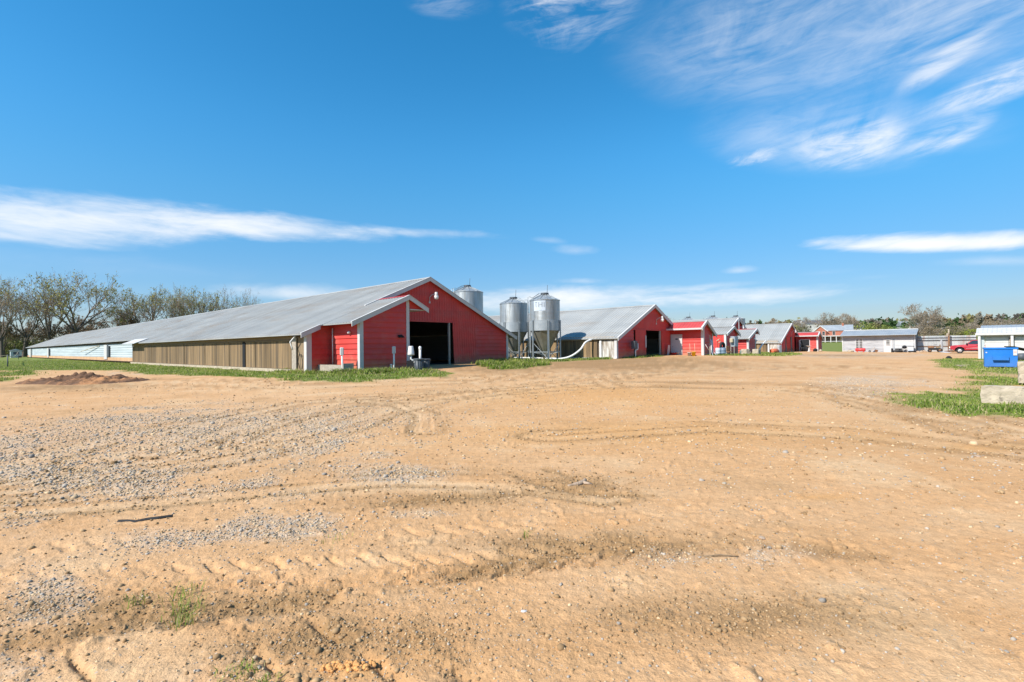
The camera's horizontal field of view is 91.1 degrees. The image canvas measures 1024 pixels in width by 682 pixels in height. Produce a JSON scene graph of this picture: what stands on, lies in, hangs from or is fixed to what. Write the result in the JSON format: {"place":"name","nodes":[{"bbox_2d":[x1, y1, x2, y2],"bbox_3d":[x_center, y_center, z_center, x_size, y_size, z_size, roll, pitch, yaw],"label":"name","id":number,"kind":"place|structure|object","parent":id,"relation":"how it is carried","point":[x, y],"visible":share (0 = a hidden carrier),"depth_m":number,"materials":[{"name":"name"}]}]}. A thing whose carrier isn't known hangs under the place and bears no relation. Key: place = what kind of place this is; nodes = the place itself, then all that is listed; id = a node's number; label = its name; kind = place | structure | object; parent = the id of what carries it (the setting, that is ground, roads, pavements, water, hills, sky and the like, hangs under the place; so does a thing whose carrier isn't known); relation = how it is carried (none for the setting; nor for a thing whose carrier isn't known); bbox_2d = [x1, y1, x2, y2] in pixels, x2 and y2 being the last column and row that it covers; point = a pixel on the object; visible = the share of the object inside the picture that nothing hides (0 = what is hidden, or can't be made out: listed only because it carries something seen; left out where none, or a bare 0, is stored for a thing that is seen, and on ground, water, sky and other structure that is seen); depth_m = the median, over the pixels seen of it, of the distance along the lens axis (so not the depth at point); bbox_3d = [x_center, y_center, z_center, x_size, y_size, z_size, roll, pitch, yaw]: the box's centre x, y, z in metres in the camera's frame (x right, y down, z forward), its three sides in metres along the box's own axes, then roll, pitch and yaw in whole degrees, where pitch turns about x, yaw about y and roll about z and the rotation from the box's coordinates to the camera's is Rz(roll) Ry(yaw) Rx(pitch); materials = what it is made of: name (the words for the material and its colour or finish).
{"place":"outdoors","nodes":[
{"label":"outdoors","id":0,"kind":"place"},
{"bbox_2d":[0,369,55,381],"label":"grass","id":1,"kind":"structure","parent":0,"point":[13,373],"depth_m":34.33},
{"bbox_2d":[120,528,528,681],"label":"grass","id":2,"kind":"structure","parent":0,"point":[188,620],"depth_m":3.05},
{"bbox_2d":[471,356,551,368],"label":"grass","id":3,"kind":"structure","parent":0,"point":[510,363],"depth_m":33.87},
{"bbox_2d":[0,334,1023,681],"bbox_3d":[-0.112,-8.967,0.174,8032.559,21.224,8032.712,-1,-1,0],"label":"ground","id":4,"kind":"structure","parent":0,"point":[828,362],"depth_m":4.43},
{"bbox_2d":[0,279,13,313],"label":"budding tree","id":5,"kind":"object","parent":4,"relation":"on","point":[3,293],"visible":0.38,"depth_m":157.03,"materials":[{"name":"green plant"}]},
{"bbox_2d":[0,319,21,356],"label":"understorey tree","id":6,"kind":"object","parent":4,"relation":"on","point":[7,336],"visible":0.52,"depth_m":162.77,"materials":[{"name":"green plant"}]},
{"bbox_2d":[10,349,22,357],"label":"pump shed","id":7,"kind":"structure","parent":4,"relation":"on","point":[14,352],"depth_m":138.65,"materials":[{"name":"grey metal"}]},
{"bbox_2d":[3,333,31,354],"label":"shrub","id":8,"kind":"object","parent":4,"relation":"on","point":[11,346],"visible":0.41,"depth_m":168.01,"materials":[{"name":"green plant"}]},
{"bbox_2d":[0,276,44,356],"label":"bare tree","id":9,"kind":"object","parent":4,"relation":"on","point":[4,329],"visible":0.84,"depth_m":150.56,"materials":[{"name":"brown plant"}]},
{"bbox_2d":[3,337,45,355],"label":"brushwood","id":10,"kind":"object","parent":4,"relation":"on","point":[35,342],"visible":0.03,"depth_m":180.77,"materials":[{"name":"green plant"}]},
{"bbox_2d":[9,319,48,356],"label":"understorey tree","id":11,"kind":"object","parent":4,"relation":"on","point":[20,336],"visible":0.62,"depth_m":166.60,"materials":[{"name":"green plant"}]},
{"bbox_2d":[0,291,63,356],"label":"budding tree","id":12,"kind":"object","parent":4,"relation":"on","point":[26,339],"visible":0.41,"depth_m":159.65,"materials":[{"name":"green plant"}]},
{"bbox_2d":[33,321,68,341],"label":"understorey tree","id":13,"kind":"object","parent":4,"relation":"on","point":[41,335],"visible":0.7,"depth_m":165.10,"materials":[{"name":"green plant"}]},
{"bbox_2d":[9,269,103,339],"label":"bare tree","id":14,"kind":"object","parent":4,"relation":"on","point":[48,316],"visible":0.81,"depth_m":155.30,"materials":[{"name":"brown plant"}]},
{"bbox_2d":[0,271,132,332],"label":"oak tree","id":15,"kind":"object","parent":4,"relation":"on","point":[63,304],"visible":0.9,"depth_m":156.68,"materials":[{"name":"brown plant"}]},
{"bbox_2d":[44,314,92,338],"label":"understorey tree","id":16,"kind":"object","parent":4,"relation":"on","point":[79,321],"visible":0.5,"depth_m":169.59,"materials":[{"name":"brown plant"}]},
{"bbox_2d":[15,371,149,384],"bbox_3d":[-21.168,1.856,25.402,9.000,0.585,3.700,-1,-1,18],"label":"dirt pile","id":17,"kind":"object","parent":4,"relation":"on","point":[80,378],"visible":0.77,"depth_m":24.71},
{"bbox_2d":[65,318,112,334],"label":"understorey tree","id":18,"kind":"object","parent":4,"relation":"on","point":[89,328],"visible":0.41,"depth_m":168.58,"materials":[{"name":"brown plant"}]},
{"bbox_2d":[85,292,144,327],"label":"bare tree","id":19,"kind":"object","parent":4,"relation":"on","point":[112,312],"visible":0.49,"depth_m":171.53,"materials":[{"name":"brown plant"}]},
{"bbox_2d":[109,308,140,325],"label":"understorey tree","id":20,"kind":"object","parent":4,"relation":"on","point":[127,321],"visible":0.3,"depth_m":172.44,"materials":[{"name":"green plant"}]},
{"bbox_2d":[115,300,155,322],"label":"bare tree","id":21,"kind":"object","parent":4,"relation":"on","point":[140,318],"visible":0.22,"depth_m":178.27,"materials":[{"name":"grey plant"}]},
{"bbox_2d":[107,283,171,322],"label":"budding tree","id":22,"kind":"object","parent":4,"relation":"on","point":[159,302],"visible":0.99,"depth_m":168.72,"materials":[{"name":"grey plant"}]},
{"bbox_2d":[117,514,172,521],"bbox_3d":[-3.458,1.686,4.727,0.451,0.054,0.060,-1,-1,-16],"label":"rubber strip","id":23,"kind":"object","parent":4,"relation":"on","point":[149,518],"visible":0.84,"depth_m":4.72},
{"bbox_2d":[156,282,196,318],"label":"slender tree","id":24,"kind":"object","parent":4,"relation":"on","point":[171,313],"visible":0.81,"depth_m":178.90,"materials":[{"name":"grey plant"}]},
{"bbox_2d":[164,291,220,316],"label":"budding tree","id":25,"kind":"object","parent":4,"relation":"on","point":[188,302],"visible":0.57,"depth_m":184.21,"materials":[{"name":"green plant"}]},
{"bbox_2d":[164,285,240,317],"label":"oak tree","id":26,"kind":"object","parent":4,"relation":"on","point":[209,306],"visible":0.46,"depth_m":188.34,"materials":[{"name":"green plant"}]},
{"bbox_2d":[0,359,453,381],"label":"grass","id":27,"kind":"structure","parent":4,"relation":"on","point":[57,365],"depth_m":33.46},
{"bbox_2d":[206,289,259,309],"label":"bare tree","id":28,"kind":"object","parent":4,"relation":"on","point":[227,307],"visible":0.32,"depth_m":196.43,"materials":[{"name":"brown plant"}]},
{"bbox_2d":[228,290,261,306],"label":"slender tree","id":29,"kind":"object","parent":4,"relation":"on","point":[237,304],"visible":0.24,"depth_m":202.08,"materials":[{"name":"grey plant"}]},
{"bbox_2d":[26,277,516,371],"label":"poultry barn","id":30,"kind":"structure","parent":4,"relation":"on","point":[371,326],"depth_m":38.22,"materials":[{"name":"galvanised steel"},{"name":"red painted metal"},{"name":"wood"}]},
{"bbox_2d":[452,322,476,363],"bbox_3d":[-3.620,0.224,38.660,0.062,3.260,2.518,-1,-1,42],"label":"sliding door","id":31,"kind":"structure","parent":30,"relation":"in","point":[464,334],"depth_m":38.59,"materials":[{"name":"red paint"}]},
{"bbox_2d":[318,363,353,371],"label":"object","id":32,"kind":"object","parent":4,"relation":"on","point":[332,367],"visible":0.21,"depth_m":28.57,"materials":[{"name":"beige concrete"}]},
{"bbox_2d":[340,347,343,368],"bbox_3d":[-9.480,1.212,28.015,0.210,1.702,0.180,-1,-1,-18],"label":"hydrant post","id":33,"kind":"object","parent":4,"relation":"on","point":[341,351],"visible":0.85,"depth_m":27.98,"materials":[{"name":"white plastic"}]},
{"bbox_2d":[320,659,375,672],"bbox_3d":[-0.817,1.628,2.517,0.275,0.024,0.109,-1,-1,-6],"label":"clay lump","id":34,"kind":"object","parent":4,"relation":"on","point":[348,664],"visible":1,"depth_m":2.51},
{"bbox_2d":[269,367,440,374],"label":"weeds","id":35,"kind":"object","parent":4,"relation":"on","point":[374,370],"visible":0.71,"depth_m":26.65,"materials":[{"name":"green plant"}]},
{"bbox_2d":[392,346,395,367],"bbox_3d":[-6.914,1.169,29.430,0.210,1.720,0.180,-1,-1,-13],"label":"hydrant post","id":36,"kind":"object","parent":4,"relation":"on","point":[393,349],"visible":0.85,"depth_m":29.39,"materials":[{"name":"white plastic"}]},
{"bbox_2d":[407,346,413,368],"bbox_3d":[-5.845,1.058,29.691,0.684,1.520,0.400,-1,-1,0],"label":"water filter","id":37,"kind":"object","parent":4,"relation":"on","point":[410,364],"visible":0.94,"depth_m":29.57,"materials":[{"name":"white plastic"}]},
{"bbox_2d":[413,358,425,369],"bbox_3d":[-5.244,1.343,28.288,0.703,0.714,0.640,0,-1,-41],"label":"trash can","id":38,"kind":"object","parent":4,"relation":"on","point":[418,363],"visible":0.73,"depth_m":28.06,"materials":[{"name":"grey plastic"}]},
{"bbox_2d":[423,359,430,369],"bbox_3d":[-5.003,1.364,28.988,0.669,0.680,0.610,-1,-1,-5],"label":"trash can","id":39,"kind":"object","parent":4,"relation":"on","point":[426,363],"visible":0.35,"depth_m":28.78,"materials":[{"name":"grey plastic"}]},
{"bbox_2d":[451,284,482,311],"bbox_3d":[-4.348,-1.876,49.017,3.169,8.521,3.260,-1,-1,-11],"label":"feed silo","id":40,"kind":"object","parent":4,"relation":"on","point":[472,296],"visible":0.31,"depth_m":47.86,"materials":[{"name":"metal"}]},
{"bbox_2d":[0,373,1023,681],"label":"dirt clods","id":41,"kind":"object","parent":4,"relation":"on","point":[716,629],"visible":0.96,"depth_m":3.64,"materials":[{"name":"dirt"}]},
{"bbox_2d":[499,296,529,357],"bbox_3d":[0.165,-1.202,46.216,2.600,7.041,2.760,0,-1,-20],"label":"feed silo","id":42,"kind":"object","parent":4,"relation":"on","point":[514,312],"visible":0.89,"depth_m":45.26,"materials":[{"name":"metal"}]},
{"bbox_2d":[528,285,560,358],"bbox_3d":[2.777,-1.295,43.407,2.815,7.101,2.820,-1,-1,-7],"label":"feed silo","id":43,"kind":"object","parent":4,"relation":"on","point":[545,324],"visible":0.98,"depth_m":42.51,"materials":[{"name":"metal"}]},
{"bbox_2d":[512,339,591,358],"bbox_3d":[3.183,0.734,43.862,7.371,1.796,1.985,-1,-1,19],"label":"feed pipe","id":44,"kind":"object","parent":43,"relation":"attached to","point":[579,350],"visible":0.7,"depth_m":42.86,"materials":[{"name":"white plastic"}]},
{"bbox_2d":[567,478,592,485],"bbox_3d":[0.761,1.620,5.745,0.297,0.068,0.124,-1,-1,-15],"label":"driftwood","id":45,"kind":"object","parent":4,"relation":"on","point":[583,481],"visible":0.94,"depth_m":5.72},
{"bbox_2d":[488,304,716,358],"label":"poultry barn","id":46,"kind":"structure","parent":4,"relation":"on","point":[612,332],"depth_m":47.46,"materials":[{"name":"red paint"}]},
{"bbox_2d":[635,329,645,355],"bbox_3d":[11.602,0.185,45.232,0.062,2.420,2.000,-1,-1,42],"label":"sliding door","id":47,"kind":"structure","parent":46,"relation":"in","point":[639,334],"depth_m":45.18,"materials":[{"name":"red paint"}]},
{"bbox_2d":[661,330,669,354],"bbox_3d":[14.985,0.209,49.032,0.062,2.470,1.975,-1,-1,42],"label":"sliding door","id":48,"kind":"structure","parent":46,"relation":"in","point":[665,335],"depth_m":48.83,"materials":[{"name":"red paint"}]},
{"bbox_2d":[672,335,680,354],"bbox_3d":[16.191,0.473,49.463,0.940,2.020,0.113,-1,-1,42],"label":"door","id":49,"kind":"structure","parent":46,"relation":"in","point":[676,340],"depth_m":49.48,"materials":[{"name":"white paint"}]},
{"bbox_2d":[705,335,717,354],"bbox_3d":[19.103,0.418,47.791,0.766,1.975,2.230,-1,-1,42],"label":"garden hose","id":50,"kind":"object","parent":46,"relation":"hanging from","point":[710,344],"visible":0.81,"depth_m":48.11,"materials":[{"name":"plastic"}]},
{"bbox_2d":[631,341,638,355],"bbox_3d":[10.705,0.880,43.651,0.340,1.780,0.812,-1,-1,42],"label":"meter cabinet","id":51,"kind":"object","parent":4,"relation":"on","point":[634,344],"visible":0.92,"depth_m":43.44,"materials":[{"name":"grey metal"}]},
{"bbox_2d":[671,318,759,353],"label":"poultry barn","id":52,"kind":"structure","parent":4,"relation":"on","point":[725,329],"depth_m":64.36,"materials":[{"name":"red paint"}]},
{"bbox_2d":[704,554,738,556],"bbox_3d":[1.556,1.597,3.743,0.252,0.012,0.028,-1,-1,4],"label":"stick","id":53,"kind":"object","parent":4,"relation":"on","point":[721,554],"visible":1,"depth_m":3.74,"materials":[{"name":"brown wood"}]},
{"bbox_2d":[730,336,737,353],"bbox_3d":[23.930,0.679,54.268,1.200,2.350,0.465,0,-1,-40],"label":"generator cabinet","id":54,"kind":"object","parent":4,"relation":"on","point":[734,341],"visible":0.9,"depth_m":54.10,"materials":[{"name":"grey metal"}]},
{"bbox_2d":[731,315,744,324],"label":"feed silo","id":55,"kind":"object","parent":4,"relation":"on","point":[741,318],"visible":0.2,"depth_m":77.09,"materials":[{"name":"metal"}]},
{"bbox_2d":[741,349,749,353],"bbox_3d":[24.800,1.261,53.315,0.576,0.834,0.755,0,-1,-20],"label":"concrete block","id":56,"kind":"object","parent":4,"relation":"on","point":[745,351],"depth_m":53.05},
{"bbox_2d":[707,351,801,355],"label":"grass","id":57,"kind":"structure","parent":4,"relation":"on","point":[766,353],"depth_m":49.00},
{"bbox_2d":[752,349,760,353],"bbox_3d":[25.553,1.243,52.494,0.642,0.831,0.773,-1,-1,44],"label":"concrete block","id":58,"kind":"object","parent":4,"relation":"on","point":[756,351],"depth_m":52.26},
{"bbox_2d":[745,323,823,351],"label":"poultry barn","id":59,"kind":"structure","parent":4,"relation":"on","point":[788,337],"depth_m":82.28,"materials":[{"name":"red paint"}]},
{"bbox_2d":[786,337,790,351],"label":"sliding door","id":60,"kind":"structure","parent":59,"relation":"in","point":[788,343],"depth_m":80.69,"materials":[{"name":"red paint"}]},
{"bbox_2d":[792,337,794,351],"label":"sliding door","id":61,"kind":"structure","parent":59,"relation":"in","point":[793,345],"depth_m":83.06,"materials":[{"name":"red paint"}]},
{"bbox_2d":[801,340,808,350],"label":"doorway","id":62,"kind":"structure","parent":59,"relation":"in","point":[806,342],"depth_m":83.76,"materials":[{"name":"black plastic"}]},
{"bbox_2d":[792,317,812,328],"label":"bare oak","id":63,"kind":"object","parent":4,"relation":"on","point":[806,319],"visible":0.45,"depth_m":308.76,"materials":[{"name":"grey plant"}]},
{"bbox_2d":[796,325,811,331],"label":"leafing tree","id":64,"kind":"object","parent":4,"relation":"on","point":[803,327],"visible":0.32,"depth_m":249.92,"materials":[{"name":"green plant"}]},
{"bbox_2d":[795,320,821,330],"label":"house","id":65,"kind":"structure","parent":4,"relation":"on","point":[812,326],"depth_m":345.38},
{"bbox_2d":[811,313,843,327],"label":"bare oak","id":66,"kind":"object","parent":4,"relation":"on","point":[823,320],"visible":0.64,"depth_m":298.02,"materials":[{"name":"grey plant"}]},
{"bbox_2d":[812,323,853,341],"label":"farmhouse","id":67,"kind":"object","parent":4,"relation":"on","point":[830,333],"visible":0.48,"depth_m":197.34,"materials":[{"name":"orange brick"}]},
{"bbox_2d":[838,313,863,328],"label":"bare oak","id":68,"kind":"object","parent":4,"relation":"on","point":[851,321],"visible":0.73,"depth_m":297.84,"materials":[{"name":"grey plant"}]},
{"bbox_2d":[854,323,876,329],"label":"leafing tree","id":69,"kind":"object","parent":4,"relation":"on","point":[868,327],"visible":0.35,"depth_m":215.70,"materials":[{"name":"green plant"}]},
{"bbox_2d":[866,322,881,328],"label":"leafing tree","id":70,"kind":"object","parent":4,"relation":"on","point":[876,325],"visible":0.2,"depth_m":220.09,"materials":[{"name":"green plant"}]},
{"bbox_2d":[726,311,1023,334],"bbox_3d":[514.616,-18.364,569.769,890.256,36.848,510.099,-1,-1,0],"label":"distant wood","id":71,"kind":"object","parent":4,"relation":"on","point":[963,319],"visible":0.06,"depth_m":363.50,"materials":[{"name":"green plant"}]},
{"bbox_2d":[840,328,919,351],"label":"workshop shed","id":72,"kind":"structure","parent":4,"relation":"on","point":[883,340],"depth_m":77.21,"materials":[{"name":"white"}]},
{"bbox_2d":[884,339,891,351],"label":"entry door","id":73,"kind":"structure","parent":72,"relation":"in","point":[887,342],"depth_m":76.32,"materials":[{"name":"white paint"}]},
{"bbox_2d":[895,338,912,351],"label":"garage door","id":74,"kind":"structure","parent":72,"relation":"in","point":[900,342],"depth_m":75.04,"materials":[{"name":"white paint"}]},
{"bbox_2d":[896,321,917,328],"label":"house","id":75,"kind":"structure","parent":4,"relation":"on","point":[899,323],"depth_m":334.81,"materials":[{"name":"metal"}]},
{"bbox_2d":[900,319,919,329],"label":"leafing tree","id":76,"kind":"object","parent":4,"relation":"on","point":[906,323],"visible":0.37,"depth_m":259.33,"materials":[{"name":"green plant"}]},
{"bbox_2d":[909,323,927,333],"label":"bare oak","id":77,"kind":"object","parent":4,"relation":"on","point":[922,327],"visible":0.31,"depth_m":227.44,"materials":[{"name":"brown plant"}]},
{"bbox_2d":[897,303,946,331],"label":"bare oak","id":78,"kind":"object","parent":4,"relation":"on","point":[920,316],"visible":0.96,"depth_m":230.26,"materials":[{"name":"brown plant"}]},
{"bbox_2d":[918,326,944,335],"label":"leafing tree","id":79,"kind":"object","parent":4,"relation":"on","point":[929,329],"visible":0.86,"depth_m":216.20,"materials":[{"name":"green plant"}]},
{"bbox_2d":[927,344,942,351],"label":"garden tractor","id":80,"kind":"object","parent":4,"relation":"on","point":[931,348],"visible":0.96,"depth_m":72.32,"materials":[{"name":"brown metal"}]},
{"bbox_2d":[926,326,944,335],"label":"bare oak","id":81,"kind":"object","parent":4,"relation":"on","point":[936,331],"visible":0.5,"depth_m":224.17,"materials":[{"name":"brown plant"}]},
{"bbox_2d":[932,319,957,335],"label":"leafing tree","id":82,"kind":"object","parent":4,"relation":"on","point":[948,324],"visible":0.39,"depth_m":237.92,"materials":[{"name":"green plant"}]},
{"bbox_2d":[918,335,976,351],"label":"corrugated fence","id":83,"kind":"object","parent":4,"relation":"on","point":[924,342],"visible":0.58,"depth_m":76.01,"materials":[{"name":"metal"}]},
{"bbox_2d":[946,329,949,349],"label":"short pole","id":84,"kind":"object","parent":4,"relation":"on","point":[948,334],"visible":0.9,"depth_m":74.95,"materials":[{"name":"wood"}]},
{"bbox_2d":[941,326,963,335],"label":"bare oak","id":85,"kind":"object","parent":4,"relation":"on","point":[952,330],"visible":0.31,"depth_m":218.94,"materials":[{"name":"brown plant"}]},
{"bbox_2d":[939,324,974,335],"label":"leafing tree","id":86,"kind":"object","parent":4,"relation":"on","point":[958,332],"visible":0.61,"depth_m":213.96,"materials":[{"name":"green plant"}]},
{"bbox_2d":[949,340,977,352],"bbox_3d":[58.459,0.701,63.223,5.300,1.695,2.140,-1,-1,43],"label":"pickup truck","id":87,"kind":"object","parent":4,"relation":"on","point":[971,345],"visible":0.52,"depth_m":63.19,"materials":[{"name":"red paint"}]},
{"bbox_2d":[962,329,976,336],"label":"leafing tree","id":88,"kind":"object","parent":4,"relation":"on","point":[967,332],"visible":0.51,"depth_m":204.56,"materials":[{"name":"green plant"}]},
{"bbox_2d":[958,323,981,333],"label":"bare oak","id":89,"kind":"object","parent":4,"relation":"on","point":[972,325],"visible":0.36,"depth_m":226.00,"materials":[{"name":"brown plant"}]},
{"bbox_2d":[962,321,991,332],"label":"bare oak","id":90,"kind":"object","parent":4,"relation":"on","point":[974,324],"visible":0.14,"depth_m":233.45,"materials":[{"name":"brown plant"}]},
{"bbox_2d":[985,319,1011,324],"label":"bare oak","id":91,"kind":"object","parent":4,"relation":"on","point":[1004,320],"visible":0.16,"depth_m":243.04,"materials":[{"name":"brown plant"}]},
{"bbox_2d":[975,324,1023,358],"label":"garage building","id":92,"kind":"structure","parent":4,"relation":"on","point":[992,336],"depth_m":43.45,"materials":[{"name":"white paint"}]},
{"bbox_2d":[985,337,1008,347],"bbox_3d":[41.838,0.607,43.346,1.440,1.878,0.050,-1,-1,44],"label":"overhead door","id":93,"kind":"structure","parent":92,"relation":"in","point":[990,342],"depth_m":43.39,"materials":[{"name":"white paint"}]},
{"bbox_2d":[1014,337,1023,352],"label":"overhead door","id":94,"kind":"structure","parent":92,"relation":"in","point":[1019,341],"depth_m":42.37,"materials":[{"name":"white paint"}]},
{"bbox_2d":[980,385,1023,404],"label":"concrete block","id":95,"kind":"object","parent":4,"relation":"on","point":[995,394],"depth_m":12.57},
{"bbox_2d":[982,346,1023,367],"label":"dumpster","id":96,"kind":"object","parent":4,"relation":"on","point":[1005,356],"visible":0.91,"depth_m":29.33,"materials":[{"name":"blue paint"}]},
{"bbox_2d":[1002,318,1023,324],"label":"bare oak","id":97,"kind":"object","parent":4,"relation":"on","point":[1012,321],"visible":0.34,"depth_m":258.46,"materials":[{"name":"brown plant"}]},
{"bbox_2d":[1018,353,1023,360],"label":"metal drum","id":98,"kind":"object","parent":4,"relation":"on","point":[1021,356],"visible":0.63,"depth_m":37.32,"materials":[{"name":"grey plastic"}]},
{"bbox_3d":[18.376,1.517,17.357,0.450,0.220,0.850,0,-1,-41],"label":"earth footing","id":99,"kind":"object","parent":4,"relation":"on","visible":0},
{"bbox_2d":[1017,361,1023,382],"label":"concrete block","id":100,"kind":"object","parent":99,"relation":"on","point":[1020,366],"depth_m":17.54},
{"bbox_2d":[0,374,1023,681],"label":"gravel","id":101,"kind":"structure","parent":0,"point":[160,482],"depth_m":6.10,"materials":[{"name":"gravel"}]},
{"bbox_2d":[0,0,1023,340],"label":"sky","id":102,"kind":"structure","parent":0,"point":[764,160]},
{"bbox_2d":[534,354,665,361],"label":"grass","id":103,"kind":"structure","parent":0,"point":[597,358],"depth_m":42.02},
{"bbox_2d":[800,343,807,351],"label":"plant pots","id":104,"kind":"object","parent":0,"point":[802,349],"visible":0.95,"depth_m":82.93,"materials":[{"name":"black plastic"}]},
{"bbox_2d":[873,358,1023,419],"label":"grass","id":105,"kind":"structure","parent":0,"point":[963,406],"depth_m":14.13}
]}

